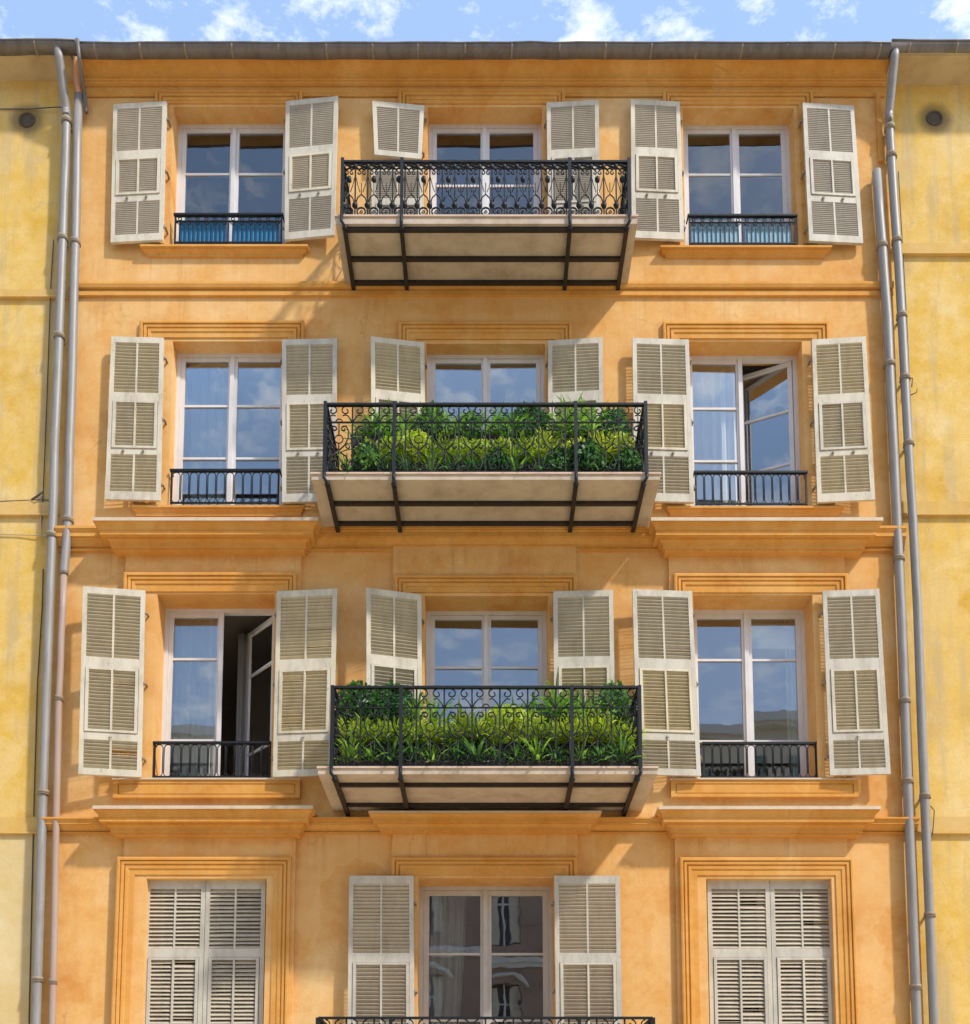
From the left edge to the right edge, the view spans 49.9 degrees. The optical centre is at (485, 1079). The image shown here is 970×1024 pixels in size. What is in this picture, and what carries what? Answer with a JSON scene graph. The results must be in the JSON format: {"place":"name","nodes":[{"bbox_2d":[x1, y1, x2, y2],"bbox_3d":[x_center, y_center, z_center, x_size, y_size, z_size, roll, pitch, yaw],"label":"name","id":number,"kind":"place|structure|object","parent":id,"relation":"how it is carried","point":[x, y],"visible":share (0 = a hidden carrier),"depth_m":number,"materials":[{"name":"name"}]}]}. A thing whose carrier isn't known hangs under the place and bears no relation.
{"place":"outdoors","nodes":[
{"label":"outdoors","id":0,"kind":"place"},
{"bbox_2d":[0,38,76,1023],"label":"apartment building","id":1,"kind":"structure","parent":0,"point":[37,91],"depth_m":11.79,"materials":[{"name":"yellow paint"}]},
{"bbox_2d":[0,0,969,41],"label":"sky","id":2,"kind":"structure","parent":0,"point":[85,20],"materials":[{"name":"blue"}]},
{"bbox_2d":[884,39,969,1023],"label":"apartment building","id":3,"kind":"structure","parent":0,"point":[927,110],"depth_m":11.79,"materials":[{"name":"yellow paint"}]},
{"label":"ground","id":4,"kind":"structure","parent":0,"visible":0},
{"bbox_2d":[41,38,923,1023],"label":"apartment building","id":5,"kind":"structure","parent":4,"relation":"on","point":[313,248],"depth_m":11.61,"materials":[{"name":"orange paint"}]},
{"bbox_2d":[170,619,217,775],"bbox_3d":[-3.361,-4.333,11.918,0.689,2.213,0.062,0,-6,0],"label":"curtain","id":6,"kind":"object","parent":5,"relation":"hanging from","point":[194,701],"visible":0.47,"depth_m":11.92,"materials":[{"name":"fabric"}]},
{"bbox_2d":[151,893,265,1023],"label":"window","id":7,"kind":"structure","parent":5,"relation":"in","point":[155,893],"depth_m":11.49,"materials":[{"name":"paint"}]},
{"bbox_2d":[182,371,238,504],"bbox_3d":[-3.282,-7.444,12.234,0.716,2.094,0.088,0,-6,0],"label":"curtain","id":8,"kind":"object","parent":5,"relation":"hanging from","point":[205,434],"visible":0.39,"depth_m":12.24,"materials":[{"name":"fabric"}]},
{"bbox_2d":[160,609,273,775],"bbox_3d":[-2.991,-4.274,11.974,1.320,2.128,0.522,0,-6,0],"label":"window","id":9,"kind":"structure","parent":5,"relation":"in","point":[260,645],"depth_m":11.86,"materials":[{"name":"white paint"}]},
{"bbox_2d":[172,353,282,504],"bbox_3d":[-2.926,-7.417,12.002,1.319,2.015,0.100,0,-6,0],"label":"window","id":10,"kind":"structure","parent":5,"relation":"in","point":[191,367],"depth_m":12.03,"materials":[{"name":"white paint"}]},
{"bbox_2d":[176,124,284,243],"bbox_3d":[-2.987,-10.482,12.345,1.365,1.799,0.100,0,-6,0],"label":"window","id":11,"kind":"structure","parent":5,"relation":"in","point":[222,168],"depth_m":12.38,"materials":[{"name":"white paint"}]},
{"bbox_2d":[235,633,247,775],"bbox_3d":[-2.640,-4.274,12.495,0.703,2.213,0.091,0,-6,0],"label":"curtain","id":12,"kind":"object","parent":5,"relation":"hanging from","point":[241,687],"visible":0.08,"depth_m":12.52,"materials":[{"name":"fabric"}]},
{"bbox_2d":[333,451,357,470],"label":"balcony plant","id":13,"kind":"object","parent":5,"relation":"on","point":[349,466],"visible":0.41,"depth_m":10.86,"materials":[{"name":"green plant"}]},
{"bbox_2d":[326,723,373,765],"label":"balcony plant","id":14,"kind":"object","parent":5,"relation":"on","point":[351,750],"visible":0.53,"depth_m":10.41,"materials":[{"name":"green plant"}]},
{"bbox_2d":[349,745,385,761],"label":"balcony plant","id":15,"kind":"object","parent":5,"relation":"on","point":[368,752],"visible":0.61,"depth_m":10.40,"materials":[{"name":"green plant"}]},
{"bbox_2d":[350,434,406,454],"bbox_3d":[-1.170,-6.610,11.392,0.615,0.792,0.178,0,-6,0],"label":"planter","id":16,"kind":"object","parent":5,"relation":"on","point":[359,440],"visible":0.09,"depth_m":11.34,"materials":[{"name":"soil"}]},
{"bbox_2d":[336,408,391,455],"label":"balcony plant","id":17,"kind":"object","parent":16,"relation":"in","point":[367,431],"visible":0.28,"depth_m":11.33,"materials":[{"name":"green plant"}]},
{"bbox_2d":[360,399,421,442],"bbox_3d":[-1.050,-7.073,11.488,0.930,0.553,0.844,-1,-6,9],"label":"balcony plant","id":18,"kind":"object","parent":16,"relation":"in","point":[402,426],"visible":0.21,"depth_m":11.31,"materials":[{"name":"green plant"}]},
{"bbox_2d":[345,724,445,737],"bbox_3d":[-0.947,-3.365,10.952,1.054,0.672,0.178,0,-6,0],"label":"planter","id":19,"kind":"object","parent":5,"relation":"on","point":[346,725],"visible":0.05,"depth_m":10.90,"materials":[{"name":"soil"}]},
{"bbox_2d":[338,680,374,723],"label":"balcony plant","id":20,"kind":"object","parent":19,"relation":"in","point":[347,700],"visible":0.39,"depth_m":10.84,"materials":[{"name":"green plant"}]},
{"bbox_2d":[359,685,387,723],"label":"balcony plant","id":21,"kind":"object","parent":19,"relation":"in","point":[374,694],"visible":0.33,"depth_m":10.83,"materials":[{"name":"green plant"}]},
{"bbox_2d":[369,678,422,723],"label":"balcony plant","id":22,"kind":"object","parent":19,"relation":"in","point":[395,703],"visible":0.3,"depth_m":10.89,"materials":[{"name":"green plant"}]},
{"bbox_2d":[371,714,428,748],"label":"balcony plant","id":23,"kind":"object","parent":19,"relation":"in","point":[397,730],"visible":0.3,"depth_m":10.60,"materials":[{"name":"green plant"}]},
{"bbox_2d":[403,690,438,723],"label":"balcony plant","id":24,"kind":"object","parent":19,"relation":"in","point":[414,710],"visible":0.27,"depth_m":10.93,"materials":[{"name":"green plant"}]},
{"bbox_2d":[410,692,469,726],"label":"balcony plant","id":25,"kind":"object","parent":19,"relation":"in","point":[434,710],"visible":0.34,"depth_m":10.89,"materials":[{"name":"green plant"}]},
{"bbox_2d":[370,736,424,761],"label":"balcony plant","id":26,"kind":"object","parent":5,"relation":"on","point":[394,748],"visible":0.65,"depth_m":10.40,"materials":[{"name":"green plant"}]},
{"bbox_2d":[360,462,470,469],"bbox_3d":[-0.754,-6.396,11.170,1.181,0.322,0.178,0,-6,0],"label":"planter","id":27,"kind":"object","parent":5,"relation":"on","point":[420,463],"visible":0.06,"depth_m":11.10,"materials":[{"name":"soil"}]},
{"bbox_2d":[380,432,412,461],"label":"balcony plant","id":28,"kind":"object","parent":27,"relation":"on","point":[386,449],"visible":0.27,"depth_m":11.13,"materials":[{"name":"green plant"}]},
{"bbox_2d":[400,428,430,461],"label":"balcony plant","id":29,"kind":"object","parent":27,"relation":"on","point":[413,450],"visible":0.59,"depth_m":11.08,"materials":[{"name":"green plant"}]},
{"bbox_2d":[414,431,466,461],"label":"balcony plant","id":30,"kind":"object","parent":27,"relation":"in","point":[440,449],"visible":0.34,"depth_m":11.04,"materials":[{"name":"green plant"}]},
{"bbox_2d":[442,436,477,467],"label":"balcony plant","id":31,"kind":"object","parent":27,"relation":"on","point":[462,450],"visible":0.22,"depth_m":11.12,"materials":[{"name":"green plant"}]},
{"bbox_2d":[429,897,466,1023],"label":"curtain","id":32,"kind":"object","parent":5,"relation":"hanging from","point":[447,922],"visible":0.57,"depth_m":11.79,"materials":[{"name":"fabric"}]},
{"bbox_2d":[460,453,487,470],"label":"balcony plant","id":33,"kind":"object","parent":5,"relation":"on","point":[474,462],"visible":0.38,"depth_m":10.86,"materials":[{"name":"green plant"}]},
{"bbox_2d":[422,434,540,461],"bbox_3d":[-0.071,-6.610,11.392,1.348,0.792,0.178,0,-6,0],"label":"planter","id":34,"kind":"object","parent":5,"relation":"on","point":[451,436],"visible":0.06,"depth_m":11.34,"materials":[{"name":"soil"}]},
{"bbox_2d":[411,400,448,440],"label":"balcony plant","id":35,"kind":"object","parent":34,"relation":"in","point":[428,414],"visible":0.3,"depth_m":11.29,"materials":[{"name":"green plant"}]},
{"bbox_2d":[412,407,487,439],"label":"balcony plant","id":36,"kind":"object","parent":34,"relation":"in","point":[448,418],"visible":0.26,"depth_m":11.31,"materials":[{"name":"green plant"}]},
{"bbox_2d":[456,410,484,440],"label":"balcony plant","id":37,"kind":"object","parent":34,"relation":"in","point":[470,414],"visible":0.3,"depth_m":11.30,"materials":[{"name":"green plant"}]},
{"bbox_2d":[447,399,527,433],"bbox_3d":[0.062,-7.102,11.421,0.967,0.575,0.878,-3,-6,25],"label":"balcony plant","id":38,"kind":"object","parent":34,"relation":"in","point":[493,419],"visible":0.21,"depth_m":11.30,"materials":[{"name":"green plant"}]},
{"bbox_2d":[484,407,540,440],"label":"balcony plant","id":39,"kind":"object","parent":34,"relation":"in","point":[505,432],"visible":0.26,"depth_m":11.28,"materials":[{"name":"green plant"}]},
{"bbox_2d":[509,400,554,441],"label":"balcony plant","id":40,"kind":"object","parent":34,"relation":"in","point":[541,414],"visible":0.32,"depth_m":11.34,"materials":[{"name":"green plant"}]},
{"bbox_2d":[428,124,541,213],"bbox_3d":[-0.011,-10.289,12.320,1.362,2.175,0.100,0,-6,0],"label":"window","id":41,"kind":"structure","parent":5,"relation":"in","point":[446,141],"depth_m":12.39,"materials":[{"name":"white paint"}]},
{"bbox_2d":[331,470,639,470],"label":"planter","id":42,"kind":"object","parent":5,"relation":"on","point":[486,470],"visible":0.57,"depth_m":10.85,"materials":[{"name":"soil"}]},
{"bbox_2d":[349,439,384,470],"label":"balcony plant","id":43,"kind":"object","parent":42,"relation":"on","point":[372,456],"visible":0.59,"depth_m":10.83,"materials":[{"name":"green plant"}]},
{"bbox_2d":[412,443,446,469],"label":"balcony plant","id":44,"kind":"object","parent":42,"relation":"in","point":[429,459],"visible":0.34,"depth_m":10.88,"materials":[{"name":"green plant"}]},
{"bbox_2d":[436,451,470,470],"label":"balcony plant","id":45,"kind":"object","parent":42,"relation":"on","point":[449,462],"visible":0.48,"depth_m":10.86,"materials":[{"name":"green plant"}]},
{"bbox_2d":[480,448,510,470],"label":"balcony plant","id":46,"kind":"object","parent":42,"relation":"in","point":[494,459],"visible":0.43,"depth_m":10.89,"materials":[{"name":"green plant"}]},
{"bbox_2d":[501,445,530,469],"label":"balcony plant","id":47,"kind":"object","parent":42,"relation":"in","point":[521,463],"visible":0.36,"depth_m":10.85,"materials":[{"name":"green plant"}]},
{"bbox_2d":[564,438,608,470],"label":"balcony plant","id":48,"kind":"object","parent":42,"relation":"in","point":[584,450],"visible":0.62,"depth_m":10.83,"materials":[{"name":"green plant"}]},
{"bbox_2d":[612,445,642,470],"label":"balcony plant","id":49,"kind":"object","parent":42,"relation":"on","point":[628,459],"visible":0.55,"depth_m":10.84,"materials":[{"name":"green plant"}]},
{"bbox_2d":[338,762,633,764],"bbox_3d":[0.000,-3.113,10.464,2.947,0.072,0.178,0,-6,0],"label":"planter","id":50,"kind":"object","parent":5,"relation":"on","point":[482,763],"visible":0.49,"depth_m":10.38,"materials":[{"name":"metal"}]},
{"bbox_2d":[385,729,434,761],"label":"balcony plant","id":51,"kind":"object","parent":50,"relation":"in","point":[411,745],"visible":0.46,"depth_m":10.44,"materials":[{"name":"green plant"}]},
{"bbox_2d":[417,741,449,761],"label":"balcony plant","id":52,"kind":"object","parent":50,"relation":"in","point":[433,753],"visible":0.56,"depth_m":10.44,"materials":[{"name":"green plant"}]},
{"bbox_2d":[435,734,476,763],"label":"balcony plant","id":53,"kind":"object","parent":50,"relation":"in","point":[455,751],"visible":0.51,"depth_m":10.42,"materials":[{"name":"green plant"}]},
{"bbox_2d":[481,738,512,762],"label":"balcony plant","id":54,"kind":"object","parent":50,"relation":"on","point":[494,754],"visible":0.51,"depth_m":10.42,"materials":[{"name":"green plant"}]},
{"bbox_2d":[496,735,536,763],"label":"balcony plant","id":55,"kind":"object","parent":50,"relation":"in","point":[517,748],"visible":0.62,"depth_m":10.43,"materials":[{"name":"green plant"}]},
{"bbox_2d":[558,736,601,761],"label":"balcony plant","id":56,"kind":"object","parent":50,"relation":"in","point":[582,754],"visible":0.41,"depth_m":10.42,"materials":[{"name":"green plant"}]},
{"bbox_2d":[427,355,544,429],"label":"window","id":57,"kind":"structure","parent":5,"relation":"in","point":[485,361],"depth_m":12.06,"materials":[{"name":"white paint"}]},
{"bbox_2d":[419,886,552,1023],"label":"window","id":58,"kind":"structure","parent":5,"relation":"in","point":[485,893],"depth_m":11.49,"materials":[{"name":"paint"}]},
{"bbox_2d":[426,611,546,761],"bbox_3d":[0.005,-4.142,11.768,1.387,2.400,0.100,0,-6,0],"label":"window","id":59,"kind":"structure","parent":5,"relation":"in","point":[486,617],"depth_m":11.84,"materials":[{"name":"white paint"}]},
{"bbox_2d":[347,742,626,760],"bbox_3d":[0.000,-3.243,10.719,2.886,0.382,0.178,0,-6,0],"label":"planter","id":60,"kind":"object","parent":5,"relation":"on","point":[587,745],"visible":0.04,"depth_m":10.65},
{"bbox_2d":[328,714,385,754],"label":"balcony plant","id":61,"kind":"object","parent":60,"relation":"in","point":[352,725],"visible":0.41,"depth_m":10.60,"materials":[{"name":"green plant"}]},
{"bbox_2d":[343,712,396,747],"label":"balcony plant","id":62,"kind":"object","parent":60,"relation":"in","point":[375,728],"visible":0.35,"depth_m":10.64,"materials":[{"name":"green plant"}]},
{"bbox_2d":[397,715,450,747],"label":"balcony plant","id":63,"kind":"object","parent":60,"relation":"in","point":[424,738],"visible":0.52,"depth_m":10.61,"materials":[{"name":"green plant"}]},
{"bbox_2d":[421,719,457,745],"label":"balcony plant","id":64,"kind":"object","parent":60,"relation":"in","point":[441,738],"visible":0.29,"depth_m":10.63,"materials":[{"name":"green plant"}]},
{"bbox_2d":[436,698,496,761],"bbox_3d":[-0.187,-3.532,10.725,0.741,0.571,1.030,-2,-6,15],"label":"balcony plant","id":65,"kind":"object","parent":60,"relation":"in","point":[459,727],"visible":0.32,"depth_m":10.54,"materials":[{"name":"green plant"}]},
{"bbox_2d":[454,709,504,745],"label":"balcony plant","id":66,"kind":"object","parent":60,"relation":"in","point":[479,724],"visible":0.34,"depth_m":10.53,"materials":[{"name":"green plant"}]},
{"bbox_2d":[453,730,508,761],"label":"balcony plant","id":67,"kind":"object","parent":60,"relation":"in","point":[470,748],"visible":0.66,"depth_m":10.37,"materials":[{"name":"green plant"}]},
{"bbox_2d":[481,703,531,744],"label":"balcony plant","id":68,"kind":"object","parent":60,"relation":"on","point":[507,739],"visible":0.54,"depth_m":10.64,"materials":[{"name":"green plant"}]},
{"bbox_2d":[513,709,550,743],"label":"balcony plant","id":69,"kind":"object","parent":60,"relation":"in","point":[536,720],"visible":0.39,"depth_m":10.63,"materials":[{"name":"green plant"}]},
{"bbox_2d":[520,716,566,748],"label":"balcony plant","id":70,"kind":"object","parent":60,"relation":"in","point":[545,732],"visible":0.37,"depth_m":10.62,"materials":[{"name":"green plant"}]},
{"bbox_2d":[575,706,620,761],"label":"balcony plant","id":71,"kind":"object","parent":60,"relation":"in","point":[597,726],"visible":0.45,"depth_m":10.53,"materials":[{"name":"green plant"}]},
{"bbox_2d":[586,712,646,756],"bbox_3d":[1.343,-3.517,10.736,0.780,0.430,0.624,-1,-6,14],"label":"balcony plant","id":72,"kind":"object","parent":60,"relation":"in","point":[624,725],"visible":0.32,"depth_m":10.63,"materials":[{"name":"green plant"}]},
{"bbox_2d":[516,732,559,761],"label":"balcony plant","id":73,"kind":"object","parent":5,"relation":"on","point":[537,750],"visible":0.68,"depth_m":10.39,"materials":[{"name":"green plant"}]},
{"bbox_2d":[526,451,556,469],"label":"balcony plant","id":74,"kind":"object","parent":5,"relation":"on","point":[540,465],"visible":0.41,"depth_m":10.87,"materials":[{"name":"green plant"}]},
{"bbox_2d":[477,462,620,469],"bbox_3d":[0.694,-6.396,11.170,1.681,0.322,0.178,0,-6,0],"label":"planter","id":75,"kind":"object","parent":5,"relation":"on","point":[527,468],"visible":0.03,"depth_m":11.10,"materials":[{"name":"soil"}]},
{"bbox_2d":[464,435,499,461],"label":"balcony plant","id":76,"kind":"object","parent":75,"relation":"on","point":[480,451],"visible":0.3,"depth_m":11.11,"materials":[{"name":"green plant"}]},
{"bbox_2d":[487,436,513,460],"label":"balcony plant","id":77,"kind":"object","parent":75,"relation":"on","point":[499,439],"visible":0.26,"depth_m":11.11,"materials":[{"name":"green plant"}]},
{"bbox_2d":[502,430,544,461],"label":"balcony plant","id":78,"kind":"object","parent":75,"relation":"in","point":[519,450],"visible":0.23,"depth_m":11.06,"materials":[{"name":"green plant"}]},
{"bbox_2d":[514,424,567,461],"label":"balcony plant","id":79,"kind":"object","parent":75,"relation":"in","point":[545,437],"visible":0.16,"depth_m":11.01,"materials":[{"name":"green plant"}]},
{"bbox_2d":[579,425,622,464],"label":"balcony plant","id":80,"kind":"object","parent":75,"relation":"in","point":[604,440],"visible":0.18,"depth_m":10.97,"materials":[{"name":"green plant"}]},
{"bbox_2d":[606,431,635,461],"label":"balcony plant","id":81,"kind":"object","parent":75,"relation":"in","point":[625,436],"visible":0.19,"depth_m":11.06,"materials":[{"name":"green plant"}]},
{"bbox_2d":[541,446,573,470],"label":"balcony plant","id":82,"kind":"object","parent":5,"relation":"on","point":[559,451],"visible":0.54,"depth_m":10.87,"materials":[{"name":"green plant"}]},
{"bbox_2d":[540,736,578,761],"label":"balcony plant","id":83,"kind":"object","parent":5,"relation":"on","point":[554,754],"visible":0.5,"depth_m":10.42,"materials":[{"name":"green plant"}]},
{"bbox_2d":[542,684,613,723],"bbox_3d":[0.954,-3.833,10.973,0.958,0.533,0.798,-3,-7,30],"label":"balcony plant","id":84,"kind":"object","parent":5,"relation":"on","point":[576,704],"visible":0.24,"depth_m":10.86,"materials":[{"name":"green plant"}]},
{"bbox_2d":[555,434,629,446],"bbox_3d":[1.160,-6.610,11.392,0.815,0.792,0.178,0,-6,0],"label":"planter","id":85,"kind":"object","parent":5,"relation":"on","point":[585,436],"visible":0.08,"depth_m":11.34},
{"bbox_2d":[527,390,599,441],"bbox_3d":[0.968,-7.091,11.441,0.844,0.552,0.929,-4,-7,37],"label":"balcony plant","id":86,"kind":"object","parent":85,"relation":"in","point":[559,418],"visible":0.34,"depth_m":11.22,"materials":[{"name":"green plant"}]},
{"bbox_2d":[562,393,622,441],"bbox_3d":[1.145,-7.075,11.405,0.999,0.556,0.832,3,-6,-26],"label":"balcony plant","id":87,"kind":"object","parent":85,"relation":"in","point":[581,433],"visible":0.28,"depth_m":11.24,"materials":[{"name":"green plant"}]},
{"bbox_2d":[596,401,633,444],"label":"balcony plant","id":88,"kind":"object","parent":85,"relation":"in","point":[612,418],"visible":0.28,"depth_m":11.30,"materials":[{"name":"green plant"}]},
{"bbox_2d":[576,731,624,762],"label":"balcony plant","id":89,"kind":"object","parent":5,"relation":"on","point":[603,751],"visible":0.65,"depth_m":10.40,"materials":[{"name":"green plant"}]},
{"bbox_2d":[592,727,650,765],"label":"balcony plant","id":90,"kind":"object","parent":5,"relation":"on","point":[621,749],"visible":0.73,"depth_m":10.39,"materials":[{"name":"green plant"}]},
{"bbox_2d":[692,366,737,505],"bbox_3d":[2.592,-7.438,12.233,0.720,2.106,0.089,0,-6,0],"label":"curtain","id":91,"kind":"object","parent":5,"relation":"hanging from","point":[715,436],"visible":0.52,"depth_m":12.25,"materials":[{"name":"fabric"}]},
{"bbox_2d":[683,125,792,244],"bbox_3d":[2.953,-10.473,12.339,1.320,1.781,0.100,0,-6,0],"label":"window","id":92,"kind":"structure","parent":5,"relation":"in","point":[729,169],"depth_m":12.37,"materials":[{"name":"white paint"}]},
{"bbox_2d":[689,356,800,505],"bbox_3d":[2.953,-7.396,12.147,1.330,2.026,0.325,0,-6,0],"label":"window","id":93,"kind":"structure","parent":5,"relation":"in","point":[732,364],"depth_m":12.08,"materials":[{"name":"white paint"}]},
{"bbox_2d":[693,610,809,777],"bbox_3d":[2.955,-4.285,11.763,1.341,2.127,0.100,0,-6,0],"label":"window","id":94,"kind":"structure","parent":5,"relation":"in","point":[745,617],"depth_m":11.79,"materials":[{"name":"white paint"}]},
{"bbox_2d":[706,887,826,1023],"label":"window","id":95,"kind":"structure","parent":5,"relation":"in","point":[814,922],"depth_m":11.49,"materials":[{"name":"paint"}]},
{"bbox_2d":[751,624,794,648],"bbox_3d":[3.290,-5.073,11.950,0.591,0.298,0.012,0,-6,0],"label":"window blind","id":96,"kind":"object","parent":5,"relation":"attached to","point":[773,636],"depth_m":11.94,"materials":[{"name":"fabric"}]},
{"bbox_2d":[784,620,798,775],"bbox_3d":[3.576,-4.322,11.917,0.294,2.213,0.091,0,-6,0],"label":"curtain","id":97,"kind":"object","parent":5,"relation":"hanging from","point":[791,700],"visible":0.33,"depth_m":11.91,"materials":[{"name":"fabric"}]},
{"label":"planter","id":98,"kind":"object","parent":5,"relation":"on","visible":0},
{"bbox_2d":[515,691,579,723],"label":"balcony plant","id":99,"kind":"object","parent":98,"relation":"in","point":[559,710],"visible":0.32,"depth_m":10.84,"materials":[{"name":"green plant"}]},
{"bbox_2d":[528,670,596,721],"bbox_3d":[0.819,-3.860,11.051,0.946,0.632,1.136,-3,-7,30],"label":"balcony plant","id":100,"kind":"object","parent":98,"relation":"in","point":[552,695],"visible":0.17,"depth_m":10.78,"materials":[{"name":"green plant"}]},
{"bbox_2d":[529,710,596,747],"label":"balcony plant","id":101,"kind":"object","parent":98,"relation":"in","point":[576,739],"visible":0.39,"depth_m":10.58,"materials":[{"name":"green plant"}]},
{"bbox_2d":[578,691,631,722],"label":"balcony plant","id":102,"kind":"object","parent":98,"relation":"in","point":[601,709],"visible":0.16,"depth_m":10.84,"materials":[{"name":"green plant"}]},
{"bbox_2d":[595,679,636,726],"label":"balcony plant","id":103,"kind":"object","parent":98,"relation":"in","point":[624,699],"visible":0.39,"depth_m":10.85,"materials":[{"name":"green plant"}]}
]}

